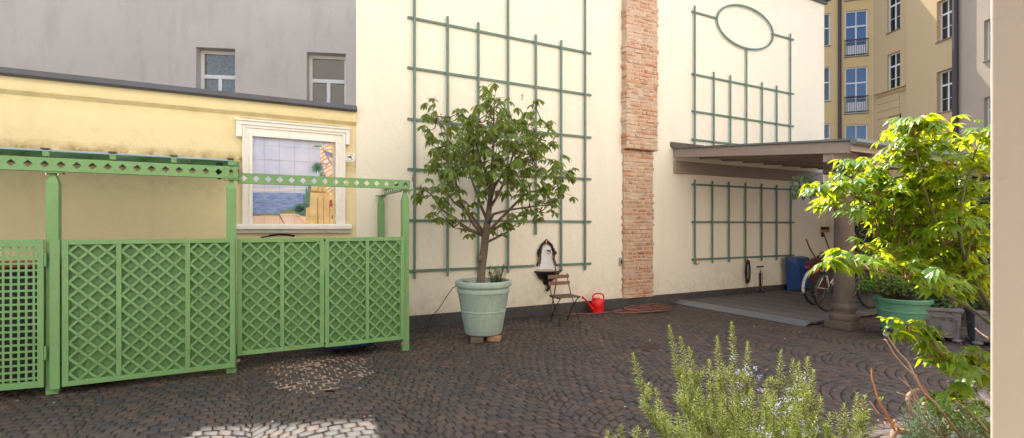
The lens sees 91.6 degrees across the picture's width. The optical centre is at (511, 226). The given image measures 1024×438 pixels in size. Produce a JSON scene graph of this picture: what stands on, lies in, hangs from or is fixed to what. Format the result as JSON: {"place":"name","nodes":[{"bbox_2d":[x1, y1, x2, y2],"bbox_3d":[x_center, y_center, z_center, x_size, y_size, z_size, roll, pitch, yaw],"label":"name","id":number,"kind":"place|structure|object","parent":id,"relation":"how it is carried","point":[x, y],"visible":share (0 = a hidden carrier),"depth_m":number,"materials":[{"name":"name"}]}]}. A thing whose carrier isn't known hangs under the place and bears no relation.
{"place":"outdoors","nodes":[
{"label":"outdoors","id":0,"kind":"place"},
{"bbox_2d":[0,0,355,105],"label":"grey house","id":1,"kind":"structure","parent":0,"point":[300,49],"depth_m":13.24,"materials":[{"name":"paint"}]},
{"bbox_2d":[201,51,234,91],"bbox_3d":[-7.959,-3.764,13.601,0.972,2.032,0.072,0,0,-8],"label":"window","id":2,"kind":"structure","parent":1,"relation":"in","point":[217,67],"depth_m":13.58,"materials":[{"name":"glass"}]},
{"bbox_2d":[309,55,345,103],"bbox_3d":[-5.146,-3.760,13.987,1.030,2.051,0.072,0,0,-8],"label":"window","id":3,"kind":"structure","parent":1,"relation":"in","point":[327,74],"depth_m":13.98,"materials":[{"name":"grey glass"}]},
{"bbox_2d":[0,303,990,437],"bbox_3d":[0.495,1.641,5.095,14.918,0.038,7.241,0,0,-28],"label":"cobblestone paving","id":4,"kind":"structure","parent":0,"point":[519,358],"depth_m":5.12,"materials":[{"name":"grey stone"}]},
{"bbox_2d":[0,260,45,383],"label":"wheelie bin","id":5,"kind":"object","parent":4,"relation":"on","point":[14,321],"visible":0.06,"depth_m":4.88,"materials":[{"name":"plastic"}]},
{"bbox_2d":[0,67,356,344],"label":"building","id":6,"kind":"structure","parent":4,"relation":"on","point":[52,110],"depth_m":6.31,"materials":[{"name":"yellow paint"}]},
{"bbox_2d":[235,118,351,232],"bbox_3d":[-3.112,-0.699,7.163,1.533,1.576,0.119,0,0,-28],"label":"tile picture","id":7,"kind":"object","parent":6,"relation":"attached to","point":[276,147],"visible":0.91,"depth_m":7.18,"materials":[{"name":"paint"}]},
{"bbox_2d":[245,118,341,126],"bbox_3d":[-3.141,-1.501,7.183,1.341,0.014,0.016,0,0,-28],"label":"metal rod","id":8,"kind":"object","parent":6,"relation":"attached to","point":[293,122],"visible":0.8,"depth_m":7.17,"materials":[{"name":"metal"}]},
{"bbox_2d":[345,153,355,161],"bbox_3d":[-2.463,-1.053,7.565,0.170,0.133,0.008,0,0,-28],"label":"camera sign","id":9,"kind":"object","parent":6,"relation":"attached to","point":[349,157],"visible":1,"depth_m":7.57,"materials":[{"name":"white paint"}]},
{"bbox_2d":[0,147,411,394],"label":"bin enclosure","id":10,"kind":"object","parent":4,"relation":"on","point":[120,309],"visible":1,"depth_m":5.34,"materials":[{"name":"green paint"}]},
{"bbox_2d":[216,162,222,179],"bbox_3d":[-3.282,-0.624,5.585,0.068,0.188,0.068,0,0,-28],"label":"dome camera","id":11,"kind":"object","parent":10,"relation":"attached to","point":[218,171],"visible":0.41,"depth_m":5.56,"materials":[{"name":"black plastic"}]},
{"bbox_2d":[261,233,294,237],"bbox_3d":[-3.268,0.122,6.952,0.431,0.071,0.054,0,0,-28],"label":"cable bundle","id":12,"kind":"object","parent":10,"relation":"on","point":[282,234],"visible":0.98,"depth_m":6.95,"materials":[{"name":"black rubber"}]},
{"bbox_2d":[267,356,379,393],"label":"joint sand","id":13,"kind":"structure","parent":4,"relation":"on","point":[317,364],"depth_m":5.58,"materials":[{"name":"beige sand"}]},
{"bbox_2d":[324,270,371,349],"bbox_3d":[-2.191,1.115,6.664,0.710,1.030,0.700,0,0,-28],"label":"wheelie bin","id":14,"kind":"object","parent":4,"relation":"on","point":[350,346],"visible":0.09,"depth_m":6.47,"materials":[{"name":"blue plastic"}]},
{"bbox_2d":[236,303,672,345],"bbox_3d":[0.264,1.654,8.982,18.000,0.052,0.030,0,0,-28],"label":"paving edge","id":15,"kind":"object","parent":4,"relation":"on","point":[515,318],"visible":0.11,"depth_m":8.95,"materials":[{"name":"stone"}]},
{"bbox_2d":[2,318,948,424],"bbox_3d":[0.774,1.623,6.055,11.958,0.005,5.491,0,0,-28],"label":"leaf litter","id":16,"kind":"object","parent":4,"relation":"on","point":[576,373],"visible":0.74,"depth_m":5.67,"materials":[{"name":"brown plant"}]},
{"bbox_2d":[470,336,482,342],"bbox_3d":[-0.498,1.593,7.031,0.180,0.073,0.110,0,0,-10],"label":"brick","id":17,"kind":"object","parent":4,"relation":"on","point":[473,339],"visible":0.91,"depth_m":6.98,"materials":[{"name":"brick"}]},
{"bbox_2d":[487,335,500,341],"bbox_3d":[-0.254,1.593,7.125,0.180,0.073,0.110,0,0,18],"label":"brick","id":18,"kind":"object","parent":4,"relation":"on","point":[496,338],"visible":0.8,"depth_m":7.07,"materials":[{"name":"brick"}]},
{"bbox_2d":[218,304,769,426],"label":"weeds","id":19,"kind":"object","parent":4,"relation":"on","point":[515,379],"visible":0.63,"depth_m":5.86,"materials":[{"name":"green plant"}]},
{"bbox_2d":[547,273,580,325],"bbox_3d":[0.877,1.221,8.438,0.410,0.826,0.449,0,0,-24],"label":"folding chair","id":20,"kind":"object","parent":4,"relation":"on","point":[560,296],"visible":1,"depth_m":8.51,"materials":[{"name":"metal"}]},
{"bbox_2d":[581,293,604,312],"bbox_3d":[1.537,1.440,9.413,0.544,0.380,0.240,0,0,-30],"label":"watering can","id":21,"kind":"object","parent":4,"relation":"on","point":[596,305],"visible":0.98,"depth_m":9.37,"materials":[{"name":"red plastic"}]},
{"bbox_2d":[356,0,830,327],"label":"tall house","id":22,"kind":"structure","parent":4,"relation":"on","point":[639,119],"depth_m":9.87,"materials":[{"name":"beige paint"}]},
{"bbox_2d":[407,0,591,278],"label":"wall trellis","id":23,"kind":"object","parent":22,"relation":"attached to","point":[414,119],"depth_m":8.59,"materials":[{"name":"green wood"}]},
{"bbox_2d":[534,239,561,291],"bbox_3d":[0.706,0.706,9.103,0.567,0.966,0.223,0,0,-28],"label":"wall fountain","id":24,"kind":"object","parent":22,"relation":"attached to","point":[545,256],"depth_m":9.13,"materials":[{"name":"white ceramic"}]},
{"bbox_2d":[619,257,622,265],"bbox_3d":[2.179,0.695,9.971,0.065,0.160,0.050,0,0,-28],"label":"wall socket","id":25,"kind":"object","parent":22,"relation":"attached to","point":[620,261],"depth_m":9.96,"materials":[{"name":"white plastic"}]},
{"bbox_2d":[691,4,793,144],"bbox_3d":[5.525,-3.486,11.714,3.580,3.404,0.046,0,0,-28],"label":"wall trellis","id":26,"kind":"object","parent":22,"relation":"attached to","point":[773,34],"depth_m":11.58,"materials":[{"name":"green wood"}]},
{"bbox_2d":[691,180,794,263],"bbox_3d":[5.534,-0.107,11.719,3.600,1.848,0.046,0,0,-28],"label":"wall trellis","id":27,"kind":"object","parent":22,"relation":"attached to","point":[745,222],"depth_m":11.66,"materials":[{"name":"green wood"}]},
{"bbox_2d":[820,227,829,236],"bbox_3d":[8.144,0.464,13.162,0.080,0.931,0.460,0,0,-28],"label":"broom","id":28,"kind":"object","parent":22,"relation":"attached to","point":[824,229],"visible":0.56,"depth_m":13.04,"materials":[{"name":"brown wood"}]},
{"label":"wall hook","id":29,"kind":"object","parent":22,"relation":"attached to","visible":0},
{"bbox_2d":[745,260,750,292],"bbox_3d":[5.535,1.167,11.671,0.208,0.778,0.032,0,0,-28],"label":"cable coil","id":30,"kind":"object","parent":29,"relation":"hanging from","point":[749,271],"visible":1,"depth_m":11.66,"materials":[{"name":"black rubber"}]},
{"bbox_2d":[552,253,670,314],"bbox_3d":[2.024,1.060,9.428,2.623,1.141,0.747,0,0,-28],"label":"garden hose","id":31,"kind":"object","parent":4,"relation":"on","point":[646,308],"visible":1,"depth_m":9.53,"materials":[{"name":"rubber"}]},
{"bbox_2d":[633,344,663,351],"bbox_3d":[1.848,1.637,6.738,0.320,0.026,0.280,0,0,-28],"label":"drain cover","id":32,"kind":"object","parent":4,"relation":"on","point":[647,347],"visible":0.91,"depth_m":6.71,"materials":[{"name":"metal"}]},
{"bbox_2d":[674,289,885,326],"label":"wooden deck","id":33,"kind":"structure","parent":4,"relation":"on","point":[793,307],"depth_m":9.94,"materials":[{"name":"grey wood"}]},
{"bbox_2d":[757,266,764,292],"bbox_3d":[5.964,1.254,11.963,0.214,0.625,0.203,0,0,13],"label":"bicycle pump","id":34,"kind":"object","parent":33,"relation":"on","point":[760,285],"visible":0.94,"depth_m":11.94,"materials":[{"name":"black metal"}]},
{"bbox_2d":[785,256,810,290],"bbox_3d":[7.096,1.152,12.282,0.778,0.832,0.283,0,0,-32],"label":"trash bin","id":35,"kind":"object","parent":33,"relation":"on","point":[796,270],"visible":0.86,"depth_m":12.13,"materials":[{"name":"blue plastic"}]},
{"bbox_2d":[805,233,832,290],"bbox_3d":[7.651,0.915,12.123,0.766,1.434,0.636,-14,5,-21],"label":"wheelbarrow","id":36,"kind":"object","parent":33,"relation":"on","point":[815,260],"visible":0.33,"depth_m":12.17,"materials":[{"name":"red metal"}]},
{"bbox_2d":[801,251,858,304],"bbox_3d":[6.562,1.038,10.210,1.842,1.081,0.616,0,0,-26],"label":"bicycle","id":37,"kind":"object","parent":33,"relation":"on","point":[804,281],"visible":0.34,"depth_m":10.00,"materials":[{"name":"black metal"}]},
{"bbox_2d":[811,252,886,311],"bbox_3d":[6.396,1.038,9.413,1.842,1.081,0.616,0,0,-18],"label":"bicycle","id":38,"kind":"object","parent":33,"relation":"on","point":[819,277],"visible":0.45,"depth_m":9.25,"materials":[{"name":"black rubber"}]},
{"bbox_2d":[823,162,865,330],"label":"stone column","id":39,"kind":"structure","parent":4,"relation":"on","point":[843,315],"depth_m":7.91,"materials":[{"name":"grey stone"}]},
{"bbox_2d":[670,138,990,182],"bbox_3d":[6.640,-1.415,10.257,5.440,0.790,3.683,0,0,-28],"label":"lean to canopy","id":40,"kind":"object","parent":39,"relation":"on","point":[817,154],"visible":0.66,"depth_m":9.62,"materials":[{"name":"wood"}]},
{"bbox_2d":[790,172,822,200],"bbox_3d":[4.724,-0.646,7.969,0.389,0.456,0.497,0,0,-39],"label":"creeper plant","id":41,"kind":"object","parent":40,"relation":"hanging from","point":[799,186],"visible":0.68,"depth_m":7.99,"materials":[{"name":"green plant"}]},
{"bbox_2d":[880,326,893,336],"bbox_3d":[5.824,1.573,7.418,0.560,0.115,0.560,0,0,-28],"label":"plant dolly","id":42,"kind":"object","parent":4,"relation":"on","point":[886,334],"visible":0.27,"depth_m":7.39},
{"bbox_2d":[873,295,934,329],"bbox_3d":[5.824,1.282,7.418,0.724,0.465,0.724,0,0,-28],"label":"plant pot","id":43,"kind":"object","parent":42,"relation":"on","point":[904,310],"visible":0.7,"depth_m":7.18,"materials":[{"name":"ceramic"}]},
{"bbox_2d":[856,273,927,299],"bbox_3d":[5.639,0.893,7.366,0.910,0.423,0.905,0,0,-28],"label":"leafy bush","id":44,"kind":"object","parent":43,"relation":"on","point":[895,293],"visible":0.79,"depth_m":7.31,"materials":[{"name":"green plant"}]},
{"bbox_2d":[824,194,990,304],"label":"yard wall","id":45,"kind":"structure","parent":4,"relation":"on","point":[829,223],"depth_m":12.98,"materials":[{"name":"beige paint"}]},
{"bbox_2d":[854,173,990,305],"bbox_3d":[9.740,0.289,9.504,0.790,2.794,6.504,0,0,-28],"label":"ivy","id":46,"kind":"object","parent":45,"relation":"attached to","point":[871,238],"visible":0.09,"depth_m":11.35,"materials":[{"name":"green plant"}]},
{"bbox_2d":[873,0,957,179],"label":"tan house","id":47,"kind":"structure","parent":4,"relation":"on","point":[915,59],"depth_m":25.43,"materials":[{"name":"paint"}]},
{"bbox_2d":[885,0,899,34],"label":"window","id":48,"kind":"structure","parent":47,"relation":"in","point":[894,5],"depth_m":27.06,"materials":[{"name":"glass"}]},
{"bbox_2d":[889,51,899,88],"bbox_3d":[20.797,-8.399,26.946,0.072,2.031,0.828,0,0,-6],"label":"window","id":49,"kind":"structure","parent":47,"relation":"in","point":[894,59],"depth_m":27.06,"materials":[{"name":"glass"}]},
{"bbox_2d":[935,0,951,43],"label":"window","id":50,"kind":"structure","parent":47,"relation":"in","point":[946,6],"depth_m":24.00,"materials":[{"name":"white glass"}]},
{"bbox_2d":[937,69,951,113],"bbox_3d":[20.826,-6.493,23.850,0.340,2.047,0.880,0,0,-6],"label":"window","id":51,"kind":"structure","parent":47,"relation":"in","point":[946,76],"depth_m":24.00,"materials":[{"name":"glass"}]},
{"bbox_2d":[925,305,963,342],"bbox_3d":[6.179,1.390,7.207,0.450,0.488,0.446,0,0,29],"label":"stone planter","id":52,"kind":"object","parent":4,"relation":"on","point":[935,315],"visible":0.58,"depth_m":7.02,"materials":[{"name":"stone"}]},
{"bbox_2d":[915,284,963,329],"bbox_3d":[6.204,1.126,7.238,0.490,0.682,0.592,0,0,-28],"label":"creeper plant","id":53,"kind":"object","parent":52,"relation":"in","point":[937,302],"visible":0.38,"depth_m":7.15,"materials":[{"name":"green plant"}]},
{"bbox_2d":[941,174,971,311],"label":"stone column","id":54,"kind":"structure","parent":4,"relation":"on","point":[962,306],"depth_m":9.64,"materials":[{"name":"grey stone"}]},
{"bbox_2d":[963,306,990,345],"bbox_3d":[6.628,1.390,6.911,0.450,0.488,0.446,0,0,29],"label":"stone planter","id":55,"kind":"object","parent":4,"relation":"on","point":[980,325],"visible":0.45,"depth_m":6.83,"materials":[{"name":"stone"}]},
{"bbox_2d":[962,284,990,327],"bbox_3d":[6.642,1.126,6.943,0.478,0.669,0.605,0,0,-28],"label":"creeper plant","id":56,"kind":"object","parent":55,"relation":"in","point":[975,306],"visible":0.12,"depth_m":6.99,"materials":[{"name":"green plant"}]},
{"bbox_2d":[991,0,1023,437],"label":"house","id":57,"kind":"structure","parent":4,"relation":"on","point":[1007,218],"depth_m":1.41,"materials":[{"name":"paint"}]},
{"bbox_3d":[1.362,1.372,2.225,2.088,0.515,0.500,0,0,2],"label":"plant trough","id":58,"kind":"object","parent":4,"relation":"on","visible":0},
{"bbox_2d":[604,319,878,437],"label":"rosemary bush","id":59,"kind":"object","parent":58,"relation":"in","point":[725,426],"visible":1,"depth_m":2.14,"materials":[{"name":"green plant"}]},
{"bbox_2d":[799,113,990,437],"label":"japanese maple","id":60,"kind":"object","parent":58,"relation":"in","point":[907,198],"visible":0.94,"depth_m":2.60,"materials":[{"name":"green plant"}]},
{"bbox_2d":[870,328,988,437],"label":"bare vine","id":61,"kind":"object","parent":58,"relation":"in","point":[894,431],"visible":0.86,"depth_m":1.98,"materials":[{"name":"brown plant"}]},
{"bbox_2d":[897,395,990,437],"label":"santolina bush","id":62,"kind":"object","parent":58,"relation":"in","point":[966,426],"visible":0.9,"depth_m":1.92,"materials":[{"name":"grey plant"}]},
{"bbox_3d":[-0.528,1.594,7.433,0.180,0.073,0.110,0,0,-5],"label":"brick","id":63,"kind":"object","parent":4,"relation":"on","visible":0},
{"bbox_2d":[455,277,511,336],"bbox_3d":[-0.418,1.165,7.265,0.830,0.780,0.830,0,0,-28],"label":"plant pot","id":64,"kind":"object","parent":63,"relation":"on","point":[483,307],"visible":0.98,"depth_m":6.98,"materials":[{"name":"green ceramic"}]},
{"bbox_2d":[409,281,469,340],"bbox_3d":[-1.017,1.192,7.152,0.901,0.864,0.225,0,0,4],"label":"irrigation cable","id":65,"kind":"object","parent":64,"relation":"attached to","point":[436,311],"visible":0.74,"depth_m":7.23,"materials":[{"name":"black rubber"}]},
{"bbox_2d":[407,83,578,282],"bbox_3d":[-0.232,-0.587,7.233,2.578,3.145,2.267,0,0,-5],"label":"chestnut tree","id":66,"kind":"object","parent":64,"relation":"in","point":[451,173],"visible":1,"depth_m":6.88,"materials":[{"name":"green plant"}]},
{"bbox_2d":[487,264,505,282],"bbox_3d":[-0.237,0.696,7.335,0.338,0.302,0.300,0,0,39],"label":"lavender plant","id":67,"kind":"object","parent":64,"relation":"in","point":[496,272],"visible":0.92,"depth_m":7.30,"materials":[{"name":"green plant"}]},
{"bbox_2d":[824,0,872,188],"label":"ochre house","id":68,"kind":"structure","parent":0,"point":[848,68],"depth_m":28.69,"materials":[{"name":"paint"}]},
{"bbox_2d":[824,124,829,139],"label":"window","id":69,"kind":"structure","parent":68,"relation":"in","point":[826,126],"depth_m":29.11,"materials":[{"name":"glass"}]},
{"bbox_2d":[824,13,831,46],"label":"window","id":70,"kind":"structure","parent":68,"relation":"in","point":[826,16],"depth_m":29.11,"materials":[{"name":"glass"}]},
{"bbox_2d":[824,67,831,101],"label":"window","id":71,"kind":"structure","parent":68,"relation":"in","point":[826,69],"depth_m":29.11,"materials":[{"name":"glass"}]},
{"bbox_2d":[845,124,866,138],"bbox_3d":[19.788,-4.530,28.658,0.072,2.684,1.125,0,0,-72],"label":"french window","id":72,"kind":"structure","parent":68,"relation":"in","point":[851,131],"depth_m":28.64,"materials":[{"name":"blue glass"}]},
{"bbox_2d":[844,10,868,57],"bbox_3d":[19.766,-11.081,28.593,1.205,2.668,0.210,0,0,18],"label":"french window","id":73,"kind":"structure","parent":68,"relation":"in","point":[856,38],"depth_m":28.63,"materials":[{"name":"blue glass"}]},
{"bbox_2d":[844,66,868,114],"bbox_3d":[19.766,-7.823,28.593,1.205,2.696,0.210,0,0,18],"label":"french window","id":74,"kind":"structure","parent":68,"relation":"in","point":[856,95],"depth_m":28.63,"materials":[{"name":"glass"}]},
{"bbox_2d":[958,0,990,181],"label":"taupe house","id":75,"kind":"structure","parent":0,"point":[974,59],"depth_m":22.45,"materials":[{"name":"paint"}]},
{"bbox_2d":[982,20,990,62],"bbox_3d":[21.017,-8.196,21.745,0.310,1.828,0.685,0,0,-6],"label":"window","id":76,"kind":"structure","parent":75,"relation":"in","point":[989,22],"depth_m":21.98,"materials":[{"name":"white paint"}]},
{"bbox_2d":[988,97,990,124],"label":"window","id":77,"kind":"structure","parent":75,"relation":"in","point":[989,99],"depth_m":21.98,"materials":[{"name":"white paint"}]}
]}

